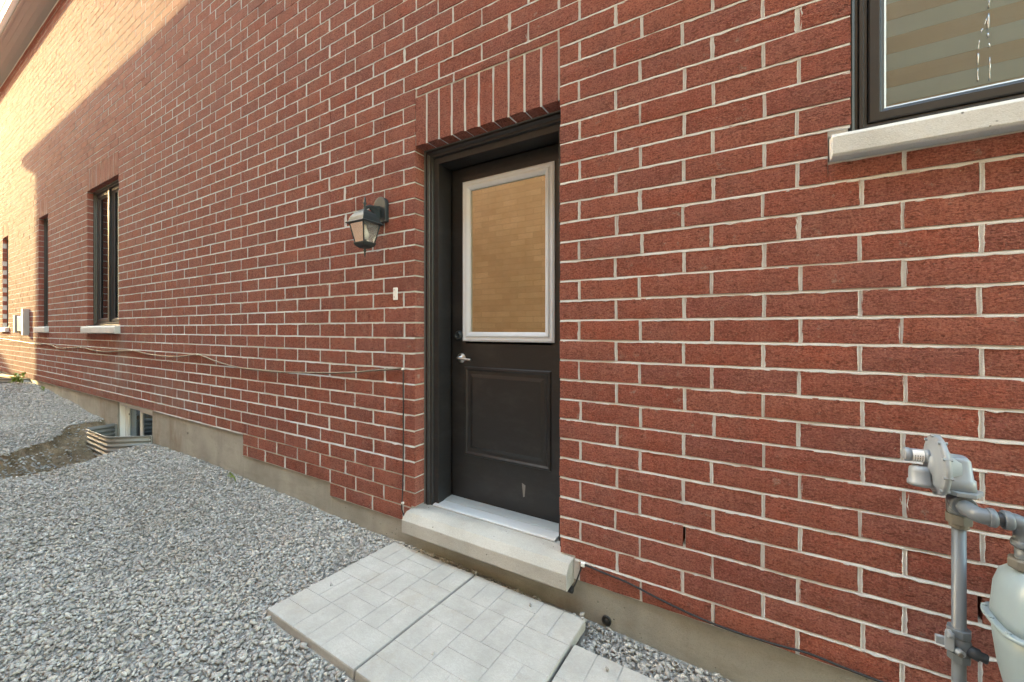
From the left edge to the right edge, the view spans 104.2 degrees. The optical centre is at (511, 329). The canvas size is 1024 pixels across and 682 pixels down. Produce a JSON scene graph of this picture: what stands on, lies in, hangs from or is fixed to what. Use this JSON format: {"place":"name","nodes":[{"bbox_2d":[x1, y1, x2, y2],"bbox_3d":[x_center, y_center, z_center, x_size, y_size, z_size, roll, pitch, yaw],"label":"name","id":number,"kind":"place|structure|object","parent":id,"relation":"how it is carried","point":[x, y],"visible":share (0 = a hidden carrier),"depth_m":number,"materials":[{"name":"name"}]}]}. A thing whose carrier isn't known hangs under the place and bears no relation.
{"place":"outdoors","nodes":[
{"label":"outdoors","id":0,"kind":"place"},
{"bbox_2d":[0,373,727,681],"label":"ground","id":1,"kind":"structure","parent":0,"point":[59,450],"depth_m":2.30,"materials":[{"name":"grey gravel"}]},
{"bbox_2d":[8,372,25,382],"bbox_3d":[-9.386,0.935,7.540,0.390,0.248,0.212,0,0,21],"label":"weed","id":2,"kind":"object","parent":1,"relation":"on","point":[17,378],"visible":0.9,"depth_m":7.55,"materials":[{"name":"green plant"}]},
{"bbox_2d":[0,372,730,681],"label":"gravel","id":3,"kind":"structure","parent":1,"relation":"on","point":[56,549],"depth_m":2.35,"materials":[{"name":"grey gravel"}]},
{"bbox_2d":[267,542,473,679],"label":"paving slab","id":4,"kind":"structure","parent":3,"relation":"on","point":[355,617],"depth_m":2.00,"materials":[{"name":"concrete"}]},
{"bbox_2d":[355,576,584,681],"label":"paving slab","id":5,"kind":"structure","parent":3,"relation":"on","point":[476,629],"depth_m":1.76,"materials":[{"name":"concrete"}]},
{"bbox_2d":[552,645,657,681],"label":"paving slab","id":6,"kind":"structure","parent":3,"relation":"on","point":[579,664],"depth_m":1.63,"materials":[{"name":"concrete"}]},
{"bbox_2d":[0,0,1023,681],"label":"brick house","id":7,"kind":"structure","parent":1,"relation":"on","point":[710,310],"depth_m":2.01,"materials":[{"name":"brick"}]},
{"bbox_2d":[0,239,8,331],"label":"window","id":8,"kind":"structure","parent":7,"relation":"in","point":[2,329],"depth_m":9.20,"materials":[{"name":"black paint"}]},
{"bbox_2d":[0,374,29,383],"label":"window well","id":9,"kind":"object","parent":7,"relation":"attached to","point":[4,380],"depth_m":7.86,"materials":[{"name":"metal"}]},
{"bbox_2d":[0,374,24,377],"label":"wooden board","id":10,"kind":"object","parent":9,"relation":"on","point":[4,375],"visible":0.48,"depth_m":8.08,"materials":[{"name":"beige wood"}]},
{"bbox_2d":[13,309,28,334],"bbox_3d":[-9.899,-0.140,8.037,0.930,0.520,0.083,0,0,31],"label":"utility box","id":11,"kind":"object","parent":7,"relation":"attached to","point":[21,323],"visible":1,"depth_m":7.82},
{"bbox_2d":[16,316,20,330],"bbox_3d":[-9.899,-0.110,8.056,0.650,0.300,0.046,0,0,31],"label":"box door","id":12,"kind":"structure","parent":11,"relation":"in","point":[18,319],"depth_m":8.10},
{"bbox_2d":[33,217,48,331],"bbox_3d":[-8.569,-1.013,7.358,0.774,2.139,0.217,0,0,31],"label":"window","id":13,"kind":"structure","parent":7,"relation":"in","point":[46,328],"depth_m":7.53,"materials":[{"name":"black paint"}]},
{"bbox_2d":[80,179,120,333],"bbox_3d":[-5.809,-1.013,5.719,1.454,2.139,0.217,0,0,31],"label":"window","id":14,"kind":"structure","parent":7,"relation":"in","point":[106,199],"depth_m":5.91,"materials":[{"name":"black paint"}]},
{"bbox_2d":[86,423,151,457],"bbox_3d":[-4.921,1.466,4.962,1.236,0.391,0.312,0,0,31],"label":"window well","id":15,"kind":"object","parent":7,"relation":"attached to","point":[103,439],"depth_m":4.81,"materials":[{"name":"metal"}]},
{"bbox_2d":[120,403,151,435],"bbox_3d":[-4.765,1.388,5.176,1.156,0.824,0.184,0,0,31],"label":"basement window","id":16,"kind":"structure","parent":7,"relation":"in","point":[139,421],"depth_m":5.33,"materials":[{"name":"glass"}]},
{"bbox_2d":[0,338,401,373],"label":"cable","id":17,"kind":"object","parent":7,"relation":"attached to","point":[239,367],"visible":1,"depth_m":3.52,"materials":[{"name":"black rubber"}]},
{"bbox_2d":[345,197,388,256],"bbox_3d":[-0.944,-0.683,2.634,0.172,0.434,0.238,0,0,31],"label":"wall lantern","id":18,"kind":"object","parent":7,"relation":"attached to","point":[364,223],"depth_m":2.60,"materials":[{"name":"metal"}]},
{"bbox_2d":[393,288,397,299],"bbox_3d":[-0.779,-0.237,2.665,0.037,0.082,0.010,0,0,31],"label":"plastic tag","id":19,"kind":"object","parent":7,"relation":"attached to","point":[395,293],"visible":1,"depth_m":2.66,"materials":[{"name":"white plastic"}]},
{"bbox_2d":[401,368,403,515],"bbox_3d":[-0.697,0.754,2.606,0.016,0.999,0.088,0,0,-44],"label":"cable","id":20,"kind":"object","parent":7,"relation":"attached to","point":[402,369],"visible":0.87,"depth_m":2.62,"materials":[{"name":"black rubber"}]},
{"bbox_2d":[452,144,558,522],"bbox_3d":[-0.050,0.025,2.521,0.852,2.226,0.104,0,0,31],"label":"door","id":21,"kind":"structure","parent":7,"relation":"in","point":[505,397],"depth_m":2.52,"materials":[{"name":"black paint"}]},
{"bbox_2d":[570,562,883,681],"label":"cable","id":22,"kind":"object","parent":7,"relation":"attached to","point":[582,564],"visible":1,"depth_m":1.66,"materials":[{"name":"black rubber"}]},
{"bbox_2d":[828,0,1023,162],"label":"window","id":23,"kind":"structure","parent":7,"relation":"in","point":[924,73],"depth_m":1.43,"materials":[{"name":"black paint"}]},
{"bbox_2d":[902,434,1023,681],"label":"gas meter","id":24,"kind":"object","parent":7,"relation":"attached to","point":[942,470],"visible":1,"depth_m":1.17,"materials":[{"name":"grey paint"}]}
]}

